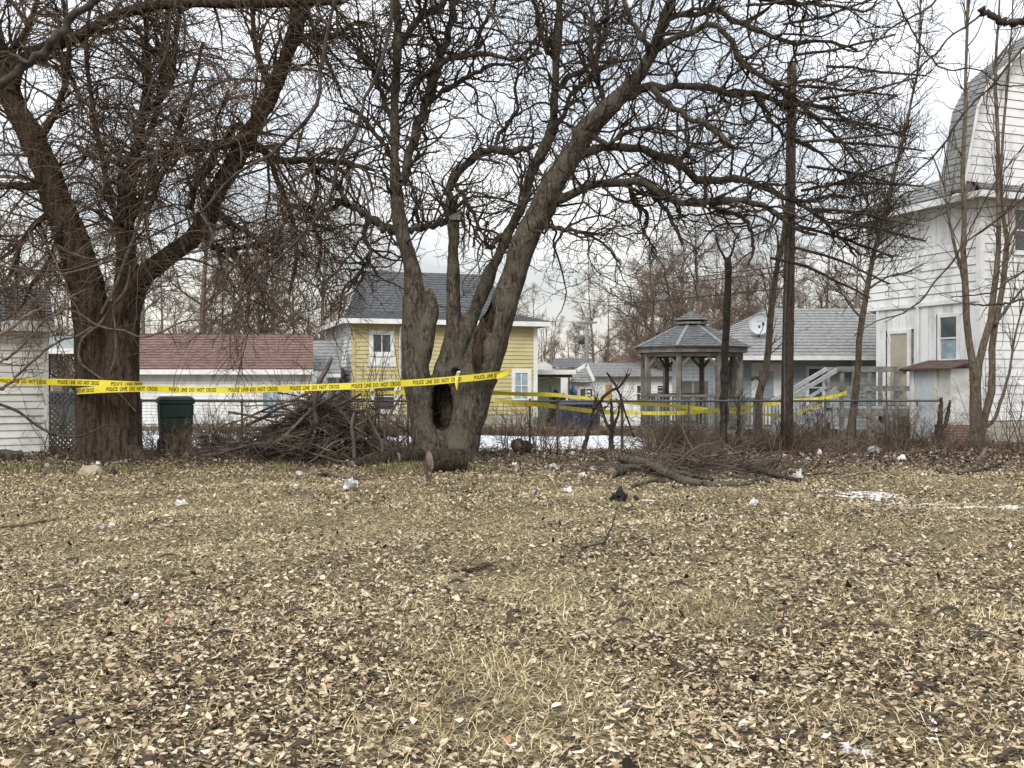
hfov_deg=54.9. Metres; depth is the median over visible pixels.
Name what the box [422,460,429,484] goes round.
fallen stick
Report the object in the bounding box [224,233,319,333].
bare tree
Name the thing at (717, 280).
bare tree
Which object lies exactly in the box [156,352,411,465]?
brush pile
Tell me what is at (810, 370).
window
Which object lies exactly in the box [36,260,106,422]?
bare tree
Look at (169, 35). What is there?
overhanging branch
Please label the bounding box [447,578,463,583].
seed pod
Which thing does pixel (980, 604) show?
seed pod
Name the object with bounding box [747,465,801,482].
fallen branch
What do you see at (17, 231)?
bare tree
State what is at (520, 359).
yellow house
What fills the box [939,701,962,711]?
seed pod
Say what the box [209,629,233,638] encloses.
seed pod
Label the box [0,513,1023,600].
grass
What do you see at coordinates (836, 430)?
damp leaves
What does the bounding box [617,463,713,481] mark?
fallen branch
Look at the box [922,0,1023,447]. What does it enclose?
tree
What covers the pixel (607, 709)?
seed pod
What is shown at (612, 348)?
bare tree
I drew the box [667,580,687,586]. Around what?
seed pod
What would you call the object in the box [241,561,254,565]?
seed pod
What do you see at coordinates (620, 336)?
bare tree
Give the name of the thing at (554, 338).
bare tree
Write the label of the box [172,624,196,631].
seed pod
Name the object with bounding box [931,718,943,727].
seed pod
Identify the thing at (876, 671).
seed pod
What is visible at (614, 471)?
log
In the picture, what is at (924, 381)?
door
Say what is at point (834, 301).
bare tree
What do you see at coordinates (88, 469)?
stone
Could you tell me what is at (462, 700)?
seed pod
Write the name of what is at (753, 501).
paper scrap
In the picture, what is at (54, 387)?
woods
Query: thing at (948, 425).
bare shrub
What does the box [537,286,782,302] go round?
utility wire
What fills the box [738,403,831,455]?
bare shrub
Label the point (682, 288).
bare tree
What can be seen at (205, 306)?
bare tree
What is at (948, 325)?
window
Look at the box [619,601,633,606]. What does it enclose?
seed pod
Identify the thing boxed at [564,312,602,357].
bare tree
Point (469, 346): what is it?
tree
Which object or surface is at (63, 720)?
seed pod
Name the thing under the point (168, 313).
bare tree
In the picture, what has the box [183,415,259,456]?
bare shrub
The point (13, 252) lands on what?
bare tree
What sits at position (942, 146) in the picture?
overhanging branch
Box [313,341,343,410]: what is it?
grey shed
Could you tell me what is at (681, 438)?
bare shrub
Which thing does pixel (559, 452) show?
damp leaves
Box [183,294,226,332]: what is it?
bare tree
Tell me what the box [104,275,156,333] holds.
bare tree
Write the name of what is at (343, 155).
overhanging branch
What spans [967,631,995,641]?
seed pod
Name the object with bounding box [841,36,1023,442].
gambrel house
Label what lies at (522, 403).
police tape
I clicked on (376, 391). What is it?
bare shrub
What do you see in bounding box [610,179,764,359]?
bare tree
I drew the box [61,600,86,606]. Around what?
seed pod
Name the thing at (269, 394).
window
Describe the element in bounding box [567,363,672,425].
white bungalow
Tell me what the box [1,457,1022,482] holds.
grass
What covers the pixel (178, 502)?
paper scrap
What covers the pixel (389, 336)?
window
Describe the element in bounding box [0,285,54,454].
shed
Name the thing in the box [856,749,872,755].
paper scrap
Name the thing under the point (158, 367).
long garage
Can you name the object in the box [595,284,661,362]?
bare tree
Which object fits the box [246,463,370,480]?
fallen branch
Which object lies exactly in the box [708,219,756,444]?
tree
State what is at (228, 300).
bare tree
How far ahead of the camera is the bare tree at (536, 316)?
93.28 m
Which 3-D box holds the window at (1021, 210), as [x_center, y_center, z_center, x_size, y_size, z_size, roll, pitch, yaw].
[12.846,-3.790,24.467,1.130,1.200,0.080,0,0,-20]
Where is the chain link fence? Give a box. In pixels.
[141,399,942,451]
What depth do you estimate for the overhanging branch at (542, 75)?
8.38 m
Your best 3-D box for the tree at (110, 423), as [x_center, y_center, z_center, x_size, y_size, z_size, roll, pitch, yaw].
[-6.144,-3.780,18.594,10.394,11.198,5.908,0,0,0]
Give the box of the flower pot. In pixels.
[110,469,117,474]
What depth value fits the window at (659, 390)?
50.98 m
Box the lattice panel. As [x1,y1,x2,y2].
[49,391,75,448]
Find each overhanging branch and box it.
[0,0,120,96]
[0,0,335,288]
[0,282,106,390]
[83,0,205,177]
[234,0,490,307]
[482,0,643,226]
[790,0,1001,118]
[820,5,1023,153]
[830,47,1023,244]
[854,145,1023,340]
[930,270,1023,349]
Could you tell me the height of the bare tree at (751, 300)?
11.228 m
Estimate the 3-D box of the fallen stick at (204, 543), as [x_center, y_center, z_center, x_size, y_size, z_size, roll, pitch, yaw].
[-2.908,1.515,9.439,0.864,0.045,0.112,0,0,-36]
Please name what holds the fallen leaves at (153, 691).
on the ground at (464, 681)
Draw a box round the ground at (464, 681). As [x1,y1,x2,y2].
[0,385,1023,767]
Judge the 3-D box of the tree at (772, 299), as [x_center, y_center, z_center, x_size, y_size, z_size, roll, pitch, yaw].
[5.694,-1.554,20.641,1.328,5.777,0.989,0,0,0]
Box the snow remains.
[811,489,1023,509]
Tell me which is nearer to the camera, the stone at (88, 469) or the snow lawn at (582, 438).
the stone at (88, 469)
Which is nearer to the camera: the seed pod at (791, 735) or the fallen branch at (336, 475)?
the seed pod at (791, 735)
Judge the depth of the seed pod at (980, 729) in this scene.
4.22 m
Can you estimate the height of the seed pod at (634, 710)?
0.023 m
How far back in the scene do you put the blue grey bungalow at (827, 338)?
31.09 m
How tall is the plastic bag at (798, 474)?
0.201 m
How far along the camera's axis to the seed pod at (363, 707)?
4.54 m
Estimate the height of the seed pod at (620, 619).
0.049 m
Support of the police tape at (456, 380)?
hanging from the police tape at (292, 388)
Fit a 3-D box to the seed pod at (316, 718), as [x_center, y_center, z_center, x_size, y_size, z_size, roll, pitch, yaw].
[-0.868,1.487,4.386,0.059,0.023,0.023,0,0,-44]
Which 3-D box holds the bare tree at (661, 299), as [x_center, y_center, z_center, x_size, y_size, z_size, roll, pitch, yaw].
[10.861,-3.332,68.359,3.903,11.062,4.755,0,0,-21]
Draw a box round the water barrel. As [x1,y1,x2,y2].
[570,385,576,395]
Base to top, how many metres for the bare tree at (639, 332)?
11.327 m
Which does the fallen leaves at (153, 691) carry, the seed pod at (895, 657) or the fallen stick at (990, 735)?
the seed pod at (895, 657)
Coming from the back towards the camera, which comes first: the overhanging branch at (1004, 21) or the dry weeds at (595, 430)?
the dry weeds at (595, 430)
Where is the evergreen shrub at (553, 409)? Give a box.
[544,389,559,425]
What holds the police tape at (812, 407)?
attached to the police tape at (522, 403)
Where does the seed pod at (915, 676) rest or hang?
on the fallen leaves at (153, 691)
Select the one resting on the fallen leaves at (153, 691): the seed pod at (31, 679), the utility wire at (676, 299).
the seed pod at (31, 679)
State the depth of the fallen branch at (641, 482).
14.76 m
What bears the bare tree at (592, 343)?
on the ground at (464, 681)
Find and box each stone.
[77,465,103,475]
[867,446,880,452]
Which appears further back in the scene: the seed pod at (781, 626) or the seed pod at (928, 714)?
the seed pod at (781, 626)
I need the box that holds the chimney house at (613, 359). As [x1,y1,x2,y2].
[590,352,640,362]
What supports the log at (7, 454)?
on the ground at (464, 681)
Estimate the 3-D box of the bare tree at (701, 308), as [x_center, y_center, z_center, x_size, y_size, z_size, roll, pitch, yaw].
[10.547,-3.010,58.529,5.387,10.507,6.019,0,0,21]
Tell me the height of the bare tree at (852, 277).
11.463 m
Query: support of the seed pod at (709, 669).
on the fallen leaves at (153, 691)
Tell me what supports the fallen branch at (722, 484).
on the ground at (464, 681)
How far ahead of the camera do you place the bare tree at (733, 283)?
51.57 m
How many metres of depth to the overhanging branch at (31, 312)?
10.99 m
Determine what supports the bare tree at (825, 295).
on the ground at (464, 681)
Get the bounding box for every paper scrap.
[175,499,187,504]
[544,463,560,467]
[563,486,573,492]
[750,497,758,504]
[839,741,856,752]
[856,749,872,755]
[897,454,905,461]
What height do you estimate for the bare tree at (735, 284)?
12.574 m
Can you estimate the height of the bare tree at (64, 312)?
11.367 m
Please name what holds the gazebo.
on the ground at (464, 681)
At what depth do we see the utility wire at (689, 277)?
29.55 m
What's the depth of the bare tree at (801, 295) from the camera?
57.88 m
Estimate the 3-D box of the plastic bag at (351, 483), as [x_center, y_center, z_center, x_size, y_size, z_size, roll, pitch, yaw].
[-2.296,1.402,14.014,0.209,0.193,0.273,0,0,-43]
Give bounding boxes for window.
[261,392,283,413]
[369,330,394,356]
[370,380,397,413]
[511,369,530,399]
[579,388,592,399]
[606,385,611,402]
[636,385,640,399]
[657,385,662,392]
[806,366,824,409]
[937,313,959,359]
[1011,206,1023,254]
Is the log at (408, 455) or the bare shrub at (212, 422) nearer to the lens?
the log at (408, 455)
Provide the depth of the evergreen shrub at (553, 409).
40.92 m
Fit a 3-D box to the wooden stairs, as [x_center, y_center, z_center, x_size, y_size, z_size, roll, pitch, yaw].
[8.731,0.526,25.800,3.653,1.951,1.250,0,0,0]
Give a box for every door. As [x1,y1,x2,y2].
[755,366,776,423]
[890,333,906,404]
[915,372,934,440]
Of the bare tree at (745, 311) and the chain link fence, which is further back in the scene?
the bare tree at (745, 311)
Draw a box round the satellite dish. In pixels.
[749,313,766,337]
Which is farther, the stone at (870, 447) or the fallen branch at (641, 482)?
the stone at (870, 447)
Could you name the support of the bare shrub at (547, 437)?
on the ground at (464, 681)
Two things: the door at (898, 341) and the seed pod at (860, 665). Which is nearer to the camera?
the seed pod at (860, 665)
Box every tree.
[0,0,458,463]
[0,198,64,365]
[0,211,43,285]
[18,255,73,413]
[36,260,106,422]
[38,224,105,390]
[63,237,155,334]
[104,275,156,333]
[106,251,151,332]
[136,236,186,335]
[139,116,253,332]
[148,244,198,332]
[149,288,199,332]
[178,213,299,332]
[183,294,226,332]
[193,254,262,332]
[197,191,320,332]
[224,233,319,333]
[235,0,975,462]
[259,186,401,340]
[268,254,328,340]
[494,282,537,315]
[516,282,559,362]
[543,314,570,368]
[549,322,579,357]
[560,265,620,362]
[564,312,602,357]
[565,324,582,357]
[573,209,696,369]
[579,379,638,448]
[581,368,664,449]
[589,290,635,359]
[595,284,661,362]
[609,340,624,358]
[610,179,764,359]
[611,306,634,356]
[614,257,662,362]
[622,247,689,367]
[624,255,668,362]
[631,256,690,368]
[637,231,712,362]
[637,253,717,335]
[648,269,716,370]
[669,252,773,330]
[676,291,721,328]
[686,231,749,329]
[692,255,760,325]
[706,282,768,323]
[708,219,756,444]
[711,219,829,321]
[712,294,761,323]
[720,226,764,325]
[721,381,757,448]
[734,235,825,318]
[750,179,813,446]
[760,244,816,308]
[774,231,849,308]
[780,270,820,308]
[806,0,952,450]
[807,230,875,314]
[811,285,861,308]
[830,262,865,308]
[840,279,865,308]
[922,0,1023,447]
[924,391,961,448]
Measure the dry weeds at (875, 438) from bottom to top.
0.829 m
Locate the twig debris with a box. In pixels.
[0,396,1023,486]
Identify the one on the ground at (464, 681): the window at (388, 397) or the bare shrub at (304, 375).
the bare shrub at (304, 375)
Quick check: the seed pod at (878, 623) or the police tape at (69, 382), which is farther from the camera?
the police tape at (69, 382)
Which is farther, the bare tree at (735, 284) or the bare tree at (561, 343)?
the bare tree at (561, 343)
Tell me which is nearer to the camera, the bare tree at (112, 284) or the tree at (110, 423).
the tree at (110, 423)
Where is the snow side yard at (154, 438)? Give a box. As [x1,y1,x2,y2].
[51,431,257,448]
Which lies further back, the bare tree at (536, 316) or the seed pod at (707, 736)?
the bare tree at (536, 316)
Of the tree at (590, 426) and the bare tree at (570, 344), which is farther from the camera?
the bare tree at (570, 344)
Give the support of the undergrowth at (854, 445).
on the ground at (464, 681)
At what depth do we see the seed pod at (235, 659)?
5.19 m
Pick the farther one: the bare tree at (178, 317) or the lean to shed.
the bare tree at (178, 317)
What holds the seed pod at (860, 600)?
on the ground at (464, 681)
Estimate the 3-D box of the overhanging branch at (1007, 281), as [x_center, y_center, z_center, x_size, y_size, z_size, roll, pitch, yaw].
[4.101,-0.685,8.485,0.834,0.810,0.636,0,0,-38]
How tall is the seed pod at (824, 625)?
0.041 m
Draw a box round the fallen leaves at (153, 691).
[0,613,1023,767]
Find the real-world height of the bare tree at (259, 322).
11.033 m
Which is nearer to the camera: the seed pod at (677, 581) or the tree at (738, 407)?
the seed pod at (677, 581)
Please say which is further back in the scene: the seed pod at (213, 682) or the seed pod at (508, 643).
the seed pod at (508, 643)
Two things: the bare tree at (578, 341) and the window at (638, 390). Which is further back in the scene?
the bare tree at (578, 341)
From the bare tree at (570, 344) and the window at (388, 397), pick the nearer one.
the window at (388, 397)
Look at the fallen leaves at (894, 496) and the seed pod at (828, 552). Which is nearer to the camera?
the seed pod at (828, 552)
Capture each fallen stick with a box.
[0,506,62,528]
[161,535,249,547]
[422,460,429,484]
[440,546,496,572]
[578,513,615,554]
[789,511,841,514]
[920,718,956,733]
[957,732,1023,738]
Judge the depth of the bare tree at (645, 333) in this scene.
58.46 m
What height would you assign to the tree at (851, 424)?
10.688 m
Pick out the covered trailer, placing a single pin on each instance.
(580, 420)
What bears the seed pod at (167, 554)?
on the ground at (464, 681)
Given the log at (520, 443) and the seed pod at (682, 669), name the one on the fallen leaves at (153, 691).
the seed pod at (682, 669)
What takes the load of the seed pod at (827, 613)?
on the ground at (464, 681)
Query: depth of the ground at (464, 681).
6.88 m
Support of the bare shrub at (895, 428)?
on the ground at (464, 681)
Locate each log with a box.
[0,449,24,461]
[350,451,393,466]
[397,448,425,464]
[425,449,468,472]
[511,438,532,452]
[607,465,630,477]
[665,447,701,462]
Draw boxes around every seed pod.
[23,675,54,683]
[43,584,70,590]
[46,715,89,731]
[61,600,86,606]
[136,755,159,765]
[158,553,176,556]
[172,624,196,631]
[207,680,222,687]
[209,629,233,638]
[228,657,240,663]
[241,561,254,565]
[281,608,309,616]
[291,739,312,747]
[311,715,321,721]
[359,657,380,664]
[359,702,375,710]
[411,739,432,746]
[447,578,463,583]
[451,697,481,705]
[472,562,497,569]
[496,642,520,647]
[505,608,520,615]
[539,654,551,660]
[564,736,575,740]
[591,708,614,714]
[611,617,632,624]
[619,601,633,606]
[627,707,649,713]
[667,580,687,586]
[676,668,688,671]
[695,668,721,673]
[696,735,720,741]
[769,733,815,739]
[773,624,790,631]
[805,587,818,590]
[816,551,836,556]
[816,622,838,629]
[822,612,834,615]
[850,664,865,668]
[851,598,867,603]
[866,621,889,627]
[868,669,883,675]
[889,655,902,661]
[909,674,927,680]
[916,681,938,686]
[916,712,938,718]
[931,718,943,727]
[935,605,961,613]
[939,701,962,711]
[965,603,987,606]
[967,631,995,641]
[967,727,990,733]
[994,544,1013,547]
[997,746,1021,760]
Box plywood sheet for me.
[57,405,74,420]
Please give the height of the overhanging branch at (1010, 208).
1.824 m
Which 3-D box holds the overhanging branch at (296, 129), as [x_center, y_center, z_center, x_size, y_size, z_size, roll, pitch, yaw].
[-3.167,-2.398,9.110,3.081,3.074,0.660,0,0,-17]
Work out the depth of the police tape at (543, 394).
20.43 m
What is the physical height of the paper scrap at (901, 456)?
0.142 m
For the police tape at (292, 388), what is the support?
attached to the tree at (110, 423)
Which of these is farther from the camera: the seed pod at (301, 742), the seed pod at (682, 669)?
the seed pod at (682, 669)
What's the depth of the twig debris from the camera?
16.63 m
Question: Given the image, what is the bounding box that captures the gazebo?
[633,297,751,436]
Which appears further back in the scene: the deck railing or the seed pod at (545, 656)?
the deck railing
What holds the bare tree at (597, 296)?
on the ground at (464, 681)
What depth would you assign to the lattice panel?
21.30 m
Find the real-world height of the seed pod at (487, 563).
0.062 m
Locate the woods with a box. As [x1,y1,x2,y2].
[51,289,832,390]
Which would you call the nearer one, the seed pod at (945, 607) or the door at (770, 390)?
the seed pod at (945, 607)
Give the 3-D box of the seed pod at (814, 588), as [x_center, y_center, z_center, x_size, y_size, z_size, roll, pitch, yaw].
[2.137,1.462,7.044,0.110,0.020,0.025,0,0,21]
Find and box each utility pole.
[576,319,596,362]
[780,61,796,447]
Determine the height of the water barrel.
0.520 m
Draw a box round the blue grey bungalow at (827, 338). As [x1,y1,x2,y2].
[658,309,877,429]
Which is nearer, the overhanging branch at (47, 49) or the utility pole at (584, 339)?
the overhanging branch at (47, 49)
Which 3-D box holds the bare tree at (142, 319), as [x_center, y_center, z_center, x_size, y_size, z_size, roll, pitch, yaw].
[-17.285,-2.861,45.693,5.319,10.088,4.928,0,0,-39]
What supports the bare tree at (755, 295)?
on the ground at (464, 681)
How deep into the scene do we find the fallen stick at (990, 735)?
4.18 m
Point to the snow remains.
(880, 493)
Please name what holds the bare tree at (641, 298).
on the ground at (464, 681)
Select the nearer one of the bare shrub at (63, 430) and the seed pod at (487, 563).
the seed pod at (487, 563)
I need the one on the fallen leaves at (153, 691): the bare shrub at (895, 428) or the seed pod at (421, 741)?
the seed pod at (421, 741)
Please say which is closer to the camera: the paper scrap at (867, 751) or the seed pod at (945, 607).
the paper scrap at (867, 751)
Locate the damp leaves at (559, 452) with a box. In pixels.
[0,446,1023,476]
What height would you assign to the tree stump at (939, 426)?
1.804 m
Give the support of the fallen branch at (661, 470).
on the ground at (464, 681)
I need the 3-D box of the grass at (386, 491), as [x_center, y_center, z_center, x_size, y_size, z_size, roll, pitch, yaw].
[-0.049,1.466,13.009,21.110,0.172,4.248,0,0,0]
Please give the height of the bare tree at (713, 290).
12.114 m
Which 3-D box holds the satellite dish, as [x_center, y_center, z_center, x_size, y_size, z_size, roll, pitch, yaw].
[7.912,-1.772,31.561,0.589,0.992,0.513,0,0,41]
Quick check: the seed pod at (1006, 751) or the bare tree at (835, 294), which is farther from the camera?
the bare tree at (835, 294)
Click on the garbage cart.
(170, 409)
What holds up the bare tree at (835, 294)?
on the ground at (464, 681)
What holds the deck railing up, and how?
on the ground at (464, 681)
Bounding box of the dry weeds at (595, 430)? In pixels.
[142,407,715,436]
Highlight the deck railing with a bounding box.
[743,396,805,428]
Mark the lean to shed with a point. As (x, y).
(928, 379)
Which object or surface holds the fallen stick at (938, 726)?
on the ground at (464, 681)
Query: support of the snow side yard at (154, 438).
on the ground at (464, 681)
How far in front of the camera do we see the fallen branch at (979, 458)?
17.30 m
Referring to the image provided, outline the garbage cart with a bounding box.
[156,396,194,450]
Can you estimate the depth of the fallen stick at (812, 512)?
11.26 m
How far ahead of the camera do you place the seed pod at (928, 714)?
4.41 m
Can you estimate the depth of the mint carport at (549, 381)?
49.40 m
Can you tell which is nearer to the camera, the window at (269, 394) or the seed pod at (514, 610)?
the seed pod at (514, 610)
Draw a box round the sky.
[0,0,1023,377]
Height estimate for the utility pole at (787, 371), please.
8.190 m
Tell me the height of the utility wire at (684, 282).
5.928 m
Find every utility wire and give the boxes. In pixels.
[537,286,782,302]
[539,266,783,283]
[543,260,782,277]
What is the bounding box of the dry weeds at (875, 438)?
[608,424,889,447]
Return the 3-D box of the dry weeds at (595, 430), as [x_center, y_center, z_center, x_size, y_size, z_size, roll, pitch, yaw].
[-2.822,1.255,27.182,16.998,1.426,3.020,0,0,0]
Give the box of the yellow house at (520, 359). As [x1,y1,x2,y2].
[315,271,550,425]
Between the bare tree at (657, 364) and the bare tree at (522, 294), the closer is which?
the bare tree at (657, 364)
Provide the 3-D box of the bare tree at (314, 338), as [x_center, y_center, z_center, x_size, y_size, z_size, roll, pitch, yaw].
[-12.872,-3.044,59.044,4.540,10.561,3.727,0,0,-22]
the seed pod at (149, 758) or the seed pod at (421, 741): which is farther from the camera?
the seed pod at (421, 741)
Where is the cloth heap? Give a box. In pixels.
[609,486,628,501]
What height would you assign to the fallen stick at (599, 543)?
0.295 m
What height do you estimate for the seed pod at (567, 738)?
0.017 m
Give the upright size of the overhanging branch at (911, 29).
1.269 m
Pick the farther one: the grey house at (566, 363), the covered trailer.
the grey house at (566, 363)
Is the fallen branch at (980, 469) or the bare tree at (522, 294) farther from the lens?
the bare tree at (522, 294)
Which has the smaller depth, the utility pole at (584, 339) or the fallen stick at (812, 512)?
the fallen stick at (812, 512)
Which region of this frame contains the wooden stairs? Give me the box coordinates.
[770,366,909,439]
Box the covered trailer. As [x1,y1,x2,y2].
[559,402,599,428]
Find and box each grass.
[0,457,630,481]
[0,476,1023,520]
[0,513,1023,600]
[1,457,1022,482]
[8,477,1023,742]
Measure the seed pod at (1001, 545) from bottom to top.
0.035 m
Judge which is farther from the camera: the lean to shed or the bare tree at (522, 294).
the bare tree at (522, 294)
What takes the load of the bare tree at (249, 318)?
on the ground at (464, 681)
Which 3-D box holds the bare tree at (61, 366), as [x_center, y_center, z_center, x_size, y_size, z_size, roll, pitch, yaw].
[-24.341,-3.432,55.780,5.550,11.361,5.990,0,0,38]
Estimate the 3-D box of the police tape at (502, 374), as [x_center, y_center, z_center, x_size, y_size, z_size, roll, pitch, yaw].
[-0.147,-0.206,17.749,0.258,0.246,0.056,0,0,-16]
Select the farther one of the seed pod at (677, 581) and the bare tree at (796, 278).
the bare tree at (796, 278)
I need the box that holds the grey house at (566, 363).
[538,358,592,399]
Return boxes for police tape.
[0,377,141,385]
[76,370,506,393]
[354,390,707,409]
[455,375,457,388]
[490,390,846,414]
[497,367,509,378]
[719,404,818,416]
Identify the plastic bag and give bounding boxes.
[343,476,357,489]
[793,468,802,478]
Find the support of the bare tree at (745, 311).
on the ground at (464, 681)
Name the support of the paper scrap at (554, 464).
on the ground at (464, 681)
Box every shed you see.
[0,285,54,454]
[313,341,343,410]
[899,359,969,443]
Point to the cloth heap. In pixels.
(620, 493)
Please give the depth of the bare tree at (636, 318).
53.65 m
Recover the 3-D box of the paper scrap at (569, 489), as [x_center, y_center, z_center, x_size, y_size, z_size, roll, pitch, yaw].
[0.794,1.472,13.778,0.148,0.094,0.115,0,0,-9]
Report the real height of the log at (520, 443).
0.360 m
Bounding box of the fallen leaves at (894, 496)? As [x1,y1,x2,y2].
[0,456,1023,509]
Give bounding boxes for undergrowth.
[4,395,1023,457]
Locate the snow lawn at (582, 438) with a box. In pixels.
[328,435,656,450]
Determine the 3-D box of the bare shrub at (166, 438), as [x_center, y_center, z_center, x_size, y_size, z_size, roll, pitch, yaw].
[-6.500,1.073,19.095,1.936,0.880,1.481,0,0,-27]
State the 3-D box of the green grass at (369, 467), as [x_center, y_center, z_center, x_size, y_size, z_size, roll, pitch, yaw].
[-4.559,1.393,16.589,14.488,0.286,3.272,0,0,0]
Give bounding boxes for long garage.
[139,333,327,425]
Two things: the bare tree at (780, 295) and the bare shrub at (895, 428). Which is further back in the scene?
the bare tree at (780, 295)
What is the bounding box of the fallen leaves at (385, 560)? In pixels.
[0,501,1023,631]
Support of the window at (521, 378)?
in the yellow house at (520, 359)
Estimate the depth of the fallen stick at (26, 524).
10.61 m
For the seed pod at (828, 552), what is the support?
on the ground at (464, 681)
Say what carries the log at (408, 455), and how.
on the ground at (464, 681)
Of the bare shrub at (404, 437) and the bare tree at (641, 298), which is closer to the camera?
the bare shrub at (404, 437)
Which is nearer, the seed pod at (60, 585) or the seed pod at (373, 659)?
the seed pod at (373, 659)
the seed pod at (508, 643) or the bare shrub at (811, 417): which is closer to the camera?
the seed pod at (508, 643)
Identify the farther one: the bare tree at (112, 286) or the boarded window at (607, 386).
the bare tree at (112, 286)
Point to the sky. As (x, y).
(948, 93)
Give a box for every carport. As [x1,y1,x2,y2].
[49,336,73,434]
[536,370,575,425]
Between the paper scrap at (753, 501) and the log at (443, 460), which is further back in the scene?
the log at (443, 460)
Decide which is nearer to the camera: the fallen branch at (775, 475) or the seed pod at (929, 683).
the seed pod at (929, 683)
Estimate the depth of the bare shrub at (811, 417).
20.74 m
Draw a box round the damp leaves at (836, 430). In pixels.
[49,428,1023,452]
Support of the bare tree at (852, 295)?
on the ground at (464, 681)
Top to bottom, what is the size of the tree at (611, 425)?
1.601 m
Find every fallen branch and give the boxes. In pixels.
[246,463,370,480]
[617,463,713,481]
[618,449,706,486]
[629,479,671,486]
[700,467,776,486]
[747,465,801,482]
[938,461,1006,474]
[953,443,996,474]
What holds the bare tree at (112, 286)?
on the ground at (464, 681)
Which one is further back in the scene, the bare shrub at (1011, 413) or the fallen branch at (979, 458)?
the bare shrub at (1011, 413)
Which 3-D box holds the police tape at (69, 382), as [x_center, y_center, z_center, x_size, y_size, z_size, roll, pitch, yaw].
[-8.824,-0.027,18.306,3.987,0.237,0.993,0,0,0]
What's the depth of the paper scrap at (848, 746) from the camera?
4.17 m
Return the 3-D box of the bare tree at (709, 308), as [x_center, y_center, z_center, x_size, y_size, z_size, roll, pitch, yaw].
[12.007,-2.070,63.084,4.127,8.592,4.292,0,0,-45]
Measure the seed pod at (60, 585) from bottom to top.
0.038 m
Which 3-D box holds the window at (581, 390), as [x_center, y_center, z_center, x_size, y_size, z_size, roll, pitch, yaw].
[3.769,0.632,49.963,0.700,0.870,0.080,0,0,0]
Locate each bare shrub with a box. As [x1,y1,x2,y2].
[19,368,75,456]
[130,416,221,456]
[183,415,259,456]
[191,393,261,445]
[240,356,371,451]
[323,323,407,453]
[360,390,448,459]
[483,389,595,454]
[620,410,730,454]
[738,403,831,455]
[794,385,863,449]
[838,372,947,450]
[898,401,986,449]
[943,354,1023,449]
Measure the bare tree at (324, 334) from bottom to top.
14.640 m
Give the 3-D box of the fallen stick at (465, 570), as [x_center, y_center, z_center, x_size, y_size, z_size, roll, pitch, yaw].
[-0.322,1.450,8.149,0.411,0.185,0.390,0,0,23]

